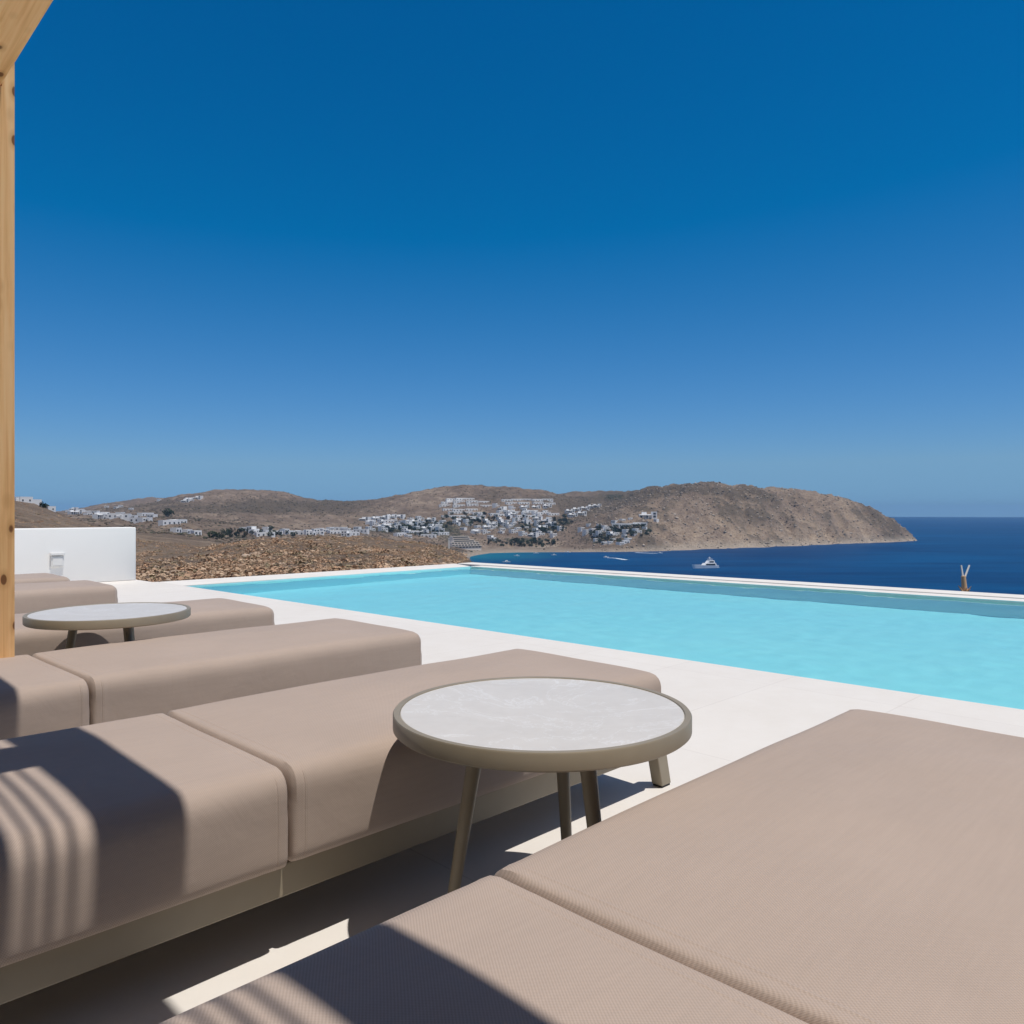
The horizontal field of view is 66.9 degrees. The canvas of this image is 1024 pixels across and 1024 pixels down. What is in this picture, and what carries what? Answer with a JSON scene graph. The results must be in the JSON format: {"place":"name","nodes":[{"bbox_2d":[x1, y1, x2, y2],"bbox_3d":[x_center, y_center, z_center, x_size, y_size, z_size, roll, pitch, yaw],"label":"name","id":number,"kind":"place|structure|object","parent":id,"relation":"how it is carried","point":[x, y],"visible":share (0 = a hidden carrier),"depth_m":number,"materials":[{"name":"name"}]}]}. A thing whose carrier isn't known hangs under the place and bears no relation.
{"place":"outdoors","nodes":[
{"label":"outdoors","id":0,"kind":"place"},
{"bbox_2d":[15,527,135,581],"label":"garden wall","id":1,"kind":"structure","parent":0,"point":[101,554],"depth_m":9.21,"materials":[{"name":"white paint"}]},
{"bbox_2d":[15,481,916,581],"bbox_3d":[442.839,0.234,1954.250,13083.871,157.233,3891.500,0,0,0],"label":"hillside","id":2,"kind":"structure","parent":0,"point":[741,516],"depth_m":1689.14,"materials":[{"name":"brown soil"}]},
{"bbox_2d":[15,497,41,504],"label":"hilltop house","id":3,"kind":"structure","parent":2,"relation":"on","point":[29,500],"depth_m":439.53,"materials":[{"name":"white paint"}]},
{"bbox_2d":[46,506,55,511],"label":"hilltop hut","id":4,"kind":"object","parent":2,"relation":"on","point":[52,508],"visible":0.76,"depth_m":450.18,"materials":[{"name":"white paint"}]},
{"bbox_2d":[67,510,81,514],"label":"villa","id":5,"kind":"object","parent":2,"relation":"on","point":[73,512],"visible":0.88,"depth_m":1454.36,"materials":[{"name":"white paint"}]},
{"bbox_2d":[92,512,109,518],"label":"villa","id":6,"kind":"object","parent":2,"relation":"on","point":[96,515],"visible":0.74,"depth_m":1169.03,"materials":[{"name":"white paint"}]},
{"bbox_2d":[107,514,130,520],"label":"terraced house","id":7,"kind":"structure","parent":2,"relation":"on","point":[124,516],"depth_m":1107.99,"materials":[{"name":"white paint"}]},
{"bbox_2d":[129,517,152,523],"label":"terraced house","id":8,"kind":"structure","parent":2,"relation":"on","point":[133,520],"depth_m":1064.48,"materials":[{"name":"white paint"}]},
{"bbox_2d":[137,517,148,522],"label":"village house","id":9,"kind":"structure","parent":2,"relation":"on","point":[140,519],"depth_m":1059.85,"materials":[{"name":"grey paint"}]},
{"bbox_2d":[137,513,153,516],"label":"terraced house","id":10,"kind":"structure","parent":2,"relation":"on","point":[141,514],"depth_m":1239.33,"materials":[{"name":"white paint"}]},
{"bbox_2d":[147,514,157,516],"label":"village house","id":11,"kind":"structure","parent":2,"relation":"on","point":[152,515],"depth_m":1177.02,"materials":[{"name":"grey paint"}]},
{"bbox_2d":[162,508,173,516],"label":"tree","id":12,"kind":"object","parent":2,"relation":"on","point":[167,513],"visible":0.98,"depth_m":1222.61,"materials":[{"name":"green plant"}]},
{"bbox_2d":[158,520,180,525],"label":"terraced house","id":13,"kind":"structure","parent":2,"relation":"on","point":[163,522],"depth_m":1015.68,"materials":[{"name":"white paint"}]},
{"bbox_2d":[170,528,181,532],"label":"village house","id":14,"kind":"structure","parent":2,"relation":"on","point":[173,530],"depth_m":767.65,"materials":[{"name":"grey paint"}]},
{"bbox_2d":[167,519,186,522],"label":"terraced house","id":15,"kind":"structure","parent":2,"relation":"on","point":[183,520],"depth_m":1046.07,"materials":[{"name":"white paint"}]},
{"bbox_2d":[182,529,192,533],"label":"village house","id":16,"kind":"structure","parent":2,"relation":"on","point":[186,530],"depth_m":815.79,"materials":[{"name":"grey paint"}]},
{"bbox_2d":[190,530,201,535],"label":"village house","id":17,"kind":"structure","parent":2,"relation":"on","point":[196,532],"depth_m":801.67,"materials":[{"name":"grey paint"}]},
{"bbox_2d":[207,531,218,537],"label":"tree","id":18,"kind":"object","parent":2,"relation":"on","point":[214,533],"visible":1,"depth_m":695.13,"materials":[{"name":"green plant"}]},
{"bbox_2d":[216,532,225,538],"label":"tree","id":19,"kind":"object","parent":2,"relation":"on","point":[221,536],"visible":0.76,"depth_m":816.99,"materials":[{"name":"green plant"}]},
{"bbox_2d":[23,507,464,580],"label":"scree","id":20,"kind":"structure","parent":2,"relation":"on","point":[256,554],"depth_m":45.11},
{"bbox_2d":[15,502,473,581],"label":"dry scrub","id":21,"kind":"object","parent":2,"relation":"on","point":[193,572],"visible":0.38,"depth_m":41.27,"materials":[{"name":"brown plant"}]},
{"bbox_2d":[247,526,258,529],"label":"village house","id":22,"kind":"structure","parent":2,"relation":"on","point":[251,527],"depth_m":1109.26,"materials":[{"name":"grey paint"}]},
{"bbox_2d":[254,532,274,536],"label":"terraced house","id":23,"kind":"structure","parent":2,"relation":"on","point":[257,534],"depth_m":1081.39,"materials":[{"name":"white paint"}]},
{"bbox_2d":[280,529,293,534],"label":"village house","id":24,"kind":"structure","parent":2,"relation":"on","point":[284,532],"depth_m":1173.91,"materials":[{"name":"grey paint"}]},
{"bbox_2d":[296,531,314,534],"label":"terraced house","id":25,"kind":"structure","parent":2,"relation":"on","point":[302,532],"depth_m":1200.84,"materials":[{"name":"white paint"}]},
{"bbox_2d":[303,530,315,534],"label":"village house","id":26,"kind":"structure","parent":2,"relation":"on","point":[306,532],"depth_m":1198.80,"materials":[{"name":"grey paint"}]},
{"bbox_2d":[311,529,323,534],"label":"village house","id":27,"kind":"structure","parent":2,"relation":"on","point":[317,531],"depth_m":1225.58,"materials":[{"name":"grey paint"}]},
{"bbox_2d":[327,530,341,533],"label":"terraced house","id":28,"kind":"structure","parent":2,"relation":"on","point":[334,531],"depth_m":1290.33,"materials":[{"name":"white paint"}]},
{"bbox_2d":[341,530,352,536],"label":"village house","id":29,"kind":"structure","parent":2,"relation":"on","point":[345,533],"depth_m":1250.31,"materials":[{"name":"grey paint"}]},
{"bbox_2d":[353,529,368,533],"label":"terraced house","id":30,"kind":"structure","parent":2,"relation":"on","point":[364,531],"depth_m":1418.50,"materials":[{"name":"white paint"}]},
{"bbox_2d":[359,517,370,520],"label":"villa","id":31,"kind":"object","parent":2,"relation":"on","point":[364,518],"visible":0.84,"depth_m":1629.97,"materials":[{"name":"white paint"}]},
{"bbox_2d":[365,526,374,530],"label":"village house","id":32,"kind":"structure","parent":2,"relation":"on","point":[369,528],"depth_m":1509.73,"materials":[{"name":"grey paint"}]},
{"bbox_2d":[369,521,378,525],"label":"village house","id":33,"kind":"structure","parent":2,"relation":"on","point":[372,523],"depth_m":1583.15,"materials":[{"name":"grey paint"}]},
{"bbox_2d":[371,516,380,519],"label":"villa","id":34,"kind":"object","parent":2,"relation":"on","point":[375,517],"visible":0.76,"depth_m":1660.10,"materials":[{"name":"white paint"}]},
{"bbox_2d":[377,519,385,522],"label":"village house","id":35,"kind":"structure","parent":2,"relation":"on","point":[380,521],"depth_m":1622.30,"materials":[{"name":"grey paint"}]},
{"bbox_2d":[378,526,387,531],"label":"village house","id":36,"kind":"structure","parent":2,"relation":"on","point":[381,528],"depth_m":1515.81,"materials":[{"name":"grey paint"}]},
{"bbox_2d":[381,515,390,519],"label":"villa","id":37,"kind":"object","parent":2,"relation":"on","point":[386,517],"visible":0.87,"depth_m":1664.89,"materials":[{"name":"white paint"}]},
{"bbox_2d":[381,523,392,526],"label":"villa","id":38,"kind":"object","parent":2,"relation":"on","point":[385,524],"visible":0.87,"depth_m":1553.52,"materials":[{"name":"white paint"}]},
{"bbox_2d":[393,533,406,535],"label":"terraced house","id":39,"kind":"structure","parent":2,"relation":"on","point":[397,534],"depth_m":1449.53,"materials":[{"name":"white paint"}]},
{"bbox_2d":[397,514,404,518],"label":"villa","id":40,"kind":"object","parent":2,"relation":"on","point":[401,516],"visible":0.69,"depth_m":1693.39,"materials":[{"name":"white paint"}]},
{"bbox_2d":[421,534,435,537],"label":"terraced house","id":41,"kind":"structure","parent":2,"relation":"on","point":[429,535],"depth_m":1471.56,"materials":[{"name":"white paint"}]},
{"bbox_2d":[425,517,435,522],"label":"villa","id":42,"kind":"object","parent":2,"relation":"on","point":[433,519],"visible":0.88,"depth_m":1671.23,"materials":[{"name":"white paint"}]},
{"bbox_2d":[435,527,444,530],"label":"village house","id":43,"kind":"structure","parent":2,"relation":"on","point":[439,528],"depth_m":1561.58,"materials":[{"name":"grey paint"}]},
{"bbox_2d":[437,532,448,534],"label":"terraced house","id":44,"kind":"structure","parent":2,"relation":"on","point":[442,533],"depth_m":1521.41,"materials":[{"name":"white paint"}]},
{"bbox_2d":[446,498,454,501],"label":"terraced house","id":45,"kind":"structure","parent":2,"relation":"on","point":[449,499],"depth_m":1919.03,"materials":[{"name":"white paint"}]},
{"bbox_2d":[448,511,460,514],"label":"terraced house","id":46,"kind":"structure","parent":2,"relation":"on","point":[457,512],"depth_m":1780.07,"materials":[{"name":"white paint"}]},
{"bbox_2d":[452,520,460,525],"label":"village house","id":47,"kind":"structure","parent":2,"relation":"on","point":[456,522],"depth_m":1659.32,"materials":[{"name":"grey paint"}]},
{"bbox_2d":[453,504,464,507],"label":"terraced house","id":48,"kind":"structure","parent":2,"relation":"on","point":[456,505],"depth_m":1845.80,"materials":[{"name":"white paint"}]},
{"bbox_2d":[453,500,464,503],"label":"terraced house","id":49,"kind":"structure","parent":2,"relation":"on","point":[456,501],"depth_m":1896.94,"materials":[{"name":"white paint"}]},
{"bbox_2d":[449,536,480,549],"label":"hotel","id":50,"kind":"structure","parent":2,"relation":"on","point":[465,542],"depth_m":1353.47,"materials":[{"name":"beige"}]},
{"bbox_2d":[466,500,477,503],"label":"terraced house","id":51,"kind":"structure","parent":2,"relation":"on","point":[469,501],"depth_m":1898.24,"materials":[{"name":"white paint"}]},
{"bbox_2d":[470,529,480,533],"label":"villa","id":52,"kind":"object","parent":2,"relation":"on","point":[474,531],"visible":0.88,"depth_m":1605.38,"materials":[{"name":"white paint"}]},
{"bbox_2d":[481,529,489,533],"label":"village house","id":53,"kind":"structure","parent":2,"relation":"on","point":[484,531],"depth_m":1615.00,"materials":[{"name":"grey paint"}]},
{"bbox_2d":[481,525,492,529],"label":"villa","id":54,"kind":"object","parent":2,"relation":"on","point":[490,527],"visible":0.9,"depth_m":1652.69,"materials":[{"name":"white paint"}]},
{"bbox_2d":[61,481,913,554],"bbox_3d":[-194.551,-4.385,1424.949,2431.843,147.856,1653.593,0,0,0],"label":"shrubland","id":55,"kind":"structure","parent":2,"relation":"on","point":[140,530],"depth_m":1604.79,"materials":[{"name":"plant"}]},
{"bbox_2d":[487,535,495,540],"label":"village house","id":56,"kind":"structure","parent":2,"relation":"on","point":[491,537],"depth_m":1538.97,"materials":[{"name":"grey paint"}]},
{"bbox_2d":[486,521,497,526],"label":"villa","id":57,"kind":"object","parent":2,"relation":"on","point":[494,523],"visible":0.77,"depth_m":1690.27,"materials":[{"name":"white paint"}]},
{"bbox_2d":[492,503,499,507],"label":"village house","id":58,"kind":"structure","parent":2,"relation":"on","point":[494,505],"depth_m":1874.34,"materials":[{"name":"white paint"}]},
{"bbox_2d":[498,506,506,509],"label":"villa","id":59,"kind":"object","parent":2,"relation":"on","point":[503,508],"visible":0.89,"depth_m":1842.67,"materials":[{"name":"white paint"}]},
{"bbox_2d":[509,529,517,532],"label":"village house","id":60,"kind":"structure","parent":2,"relation":"on","point":[512,531],"depth_m":1621.19,"materials":[{"name":"grey paint"}]},
{"bbox_2d":[389,510,650,546],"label":"brush","id":61,"kind":"object","parent":2,"relation":"on","point":[511,544],"visible":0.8,"depth_m":1629.79,"materials":[{"name":"green plant"}]},
{"bbox_2d":[518,531,526,535],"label":"village house","id":62,"kind":"structure","parent":2,"relation":"on","point":[521,533],"depth_m":1590.47,"materials":[{"name":"grey paint"}]},
{"bbox_2d":[521,511,530,514],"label":"villa","id":63,"kind":"object","parent":2,"relation":"on","point":[525,512],"visible":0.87,"depth_m":1813.24,"materials":[{"name":"white paint"}]},
{"bbox_2d":[527,532,538,537],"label":"villa","id":64,"kind":"object","parent":2,"relation":"on","point":[535,534],"visible":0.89,"depth_m":1583.07,"materials":[{"name":"white paint"}]},
{"bbox_2d":[534,520,540,526],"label":"village house","id":65,"kind":"structure","parent":2,"relation":"on","point":[536,523],"depth_m":1726.27,"materials":[{"name":"grey paint"}]},
{"bbox_2d":[533,516,542,519],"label":"villa","id":66,"kind":"object","parent":2,"relation":"on","point":[539,518],"visible":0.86,"depth_m":1764.76,"materials":[{"name":"white paint"}]},
{"bbox_2d":[542,504,551,508],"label":"villa","id":67,"kind":"object","parent":2,"relation":"on","point":[544,506],"visible":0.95,"depth_m":1891.01,"materials":[{"name":"white paint"}]},
{"bbox_2d":[550,533,556,537],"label":"village house","id":68,"kind":"structure","parent":2,"relation":"on","point":[552,535],"depth_m":1591.12,"materials":[{"name":"grey paint"}]},
{"bbox_2d":[565,509,574,513],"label":"villa","id":69,"kind":"object","parent":2,"relation":"on","point":[568,510],"visible":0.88,"depth_m":1861.31,"materials":[{"name":"white paint"}]},
{"bbox_2d":[567,513,577,517],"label":"villa","id":70,"kind":"object","parent":2,"relation":"on","point":[569,515],"visible":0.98,"depth_m":1786.21,"materials":[{"name":"white paint"}]},
{"bbox_2d":[572,507,581,510],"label":"villa","id":71,"kind":"object","parent":2,"relation":"on","point":[578,509],"visible":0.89,"depth_m":1884.20,"materials":[{"name":"white paint"}]},
{"bbox_2d":[576,511,586,515],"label":"villa","id":72,"kind":"object","parent":2,"relation":"on","point":[584,513],"visible":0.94,"depth_m":1808.93,"materials":[{"name":"white paint"}]},
{"bbox_2d":[582,529,591,535],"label":"village house","id":73,"kind":"structure","parent":2,"relation":"on","point":[585,532],"depth_m":1553.75,"materials":[{"name":"grey paint"}]},
{"bbox_2d":[595,530,604,536],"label":"village house","id":74,"kind":"structure","parent":2,"relation":"on","point":[597,532],"depth_m":1510.29,"materials":[{"name":"grey paint"}]},
{"bbox_2d":[606,531,615,536],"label":"village house","id":75,"kind":"structure","parent":2,"relation":"on","point":[610,533],"depth_m":1486.65,"materials":[{"name":"grey paint"}]},
{"bbox_2d":[619,523,632,527],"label":"terraced house","id":76,"kind":"structure","parent":2,"relation":"on","point":[621,524],"depth_m":1540.79,"materials":[{"name":"white paint"}]},
{"bbox_2d":[632,528,641,532],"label":"village house","id":77,"kind":"structure","parent":2,"relation":"on","point":[637,530],"depth_m":1480.47,"materials":[{"name":"grey paint"}]},
{"bbox_2d":[639,512,656,518],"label":"villa","id":78,"kind":"object","parent":2,"relation":"on","point":[652,515],"visible":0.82,"depth_m":1629.42,"materials":[{"name":"white paint"}]},
{"bbox_2d":[590,481,914,550],"bbox_3d":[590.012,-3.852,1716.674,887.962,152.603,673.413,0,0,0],"label":"outcrops","id":79,"kind":"object","parent":2,"relation":"on","point":[729,517],"visible":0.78,"depth_m":1749.68,"materials":[{"name":"brown stone"}]},
{"bbox_2d":[958,565,970,591],"bbox_3d":[6.199,2.114,10.598,0.191,2.777,0.149,0,0,0],"label":"dry agave","id":80,"kind":"object","parent":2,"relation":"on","point":[963,587],"visible":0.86,"depth_m":10.59,"materials":[{"name":"brown plant"}]},
{"bbox_2d":[0,580,1023,1023],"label":"pool deck","id":81,"kind":"structure","parent":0,"point":[740,712],"depth_m":2.10,"materials":[{"name":"concrete"}]},
{"bbox_2d":[0,0,52,657],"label":"pergola","id":82,"kind":"object","parent":81,"relation":"on","point":[20,20],"visible":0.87,"depth_m":2.59,"materials":[{"name":"brown wood"}]},
{"bbox_2d":[15,573,69,583],"bbox_3d":[-4.231,0.661,5.272,0.655,0.379,2.192,0,0,45],"label":"sun lounger","id":83,"kind":"object","parent":81,"relation":"on","point":[35,578],"visible":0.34,"depth_m":5.71,"materials":[{"name":"beige fabric"}]},
{"bbox_2d":[15,580,117,613],"bbox_3d":[-3.552,0.661,4.622,0.655,0.379,2.192,0,0,45],"label":"sun lounger","id":84,"kind":"object","parent":81,"relation":"on","point":[31,597],"visible":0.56,"depth_m":4.92,"materials":[{"name":"beige fabric"}]},
{"bbox_2d":[22,602,190,648],"bbox_3d":[-1.605,0.623,3.097,0.594,0.456,0.594,0,0,-25],"label":"side table","id":85,"kind":"object","parent":81,"relation":"on","point":[127,617],"visible":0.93,"depth_m":3.00,"materials":[{"name":"white stone"}]},
{"bbox_2d":[15,598,274,655],"bbox_3d":[-2.159,0.661,3.469,2.192,0.379,0.655,0,0,-45],"label":"sun lounger","id":86,"kind":"object","parent":81,"relation":"on","point":[213,614],"visible":0.4,"depth_m":3.61,"materials":[{"name":"beige fabric"}]},
{"bbox_2d":[0,618,421,739],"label":"sun lounger","id":87,"kind":"object","parent":81,"relation":"on","point":[48,691],"visible":0.82,"depth_m":2.55,"materials":[{"name":"brown fabric"}]},
{"bbox_2d":[0,649,670,1004],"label":"sun lounger","id":88,"kind":"object","parent":81,"relation":"on","point":[121,839],"visible":0.76,"depth_m":1.47,"materials":[{"name":"brown fabric"}]},
{"bbox_2d":[393,676,691,892],"bbox_3d":[0.059,0.623,1.567,0.594,0.456,0.594,0,0,-9],"label":"side table","id":89,"kind":"object","parent":81,"relation":"on","point":[564,727],"visible":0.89,"depth_m":1.47,"materials":[{"name":"white stone"}]},
{"bbox_2d":[159,709,1023,1023],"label":"sun lounger","id":90,"kind":"object","parent":81,"relation":"on","point":[857,867],"visible":1,"depth_m":0.93,"materials":[{"name":"brown fabric"}]},
{"bbox_2d":[163,562,1023,709],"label":"infinity pool","id":91,"kind":"structure","parent":81,"relation":"in","point":[962,645],"depth_m":6.53,"materials":[{"name":"liquid"}]},
{"bbox_2d":[15,0,1023,516],"label":"sky","id":92,"kind":"structure","parent":0,"point":[340,250],"materials":[{"name":"blue"}]},
{"bbox_2d":[467,517,1023,594],"bbox_3d":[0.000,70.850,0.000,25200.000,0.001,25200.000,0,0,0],"label":"sea","id":93,"kind":"structure","parent":0,"point":[941,550],"depth_m":1132.15,"materials":[{"name":"liquid"}]},
{"bbox_2d":[692,557,719,568],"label":"motor yacht","id":94,"kind":"object","parent":93,"relation":"on","point":[709,564],"visible":1,"depth_m":975.29,"materials":[{"name":"white"}]}
]}

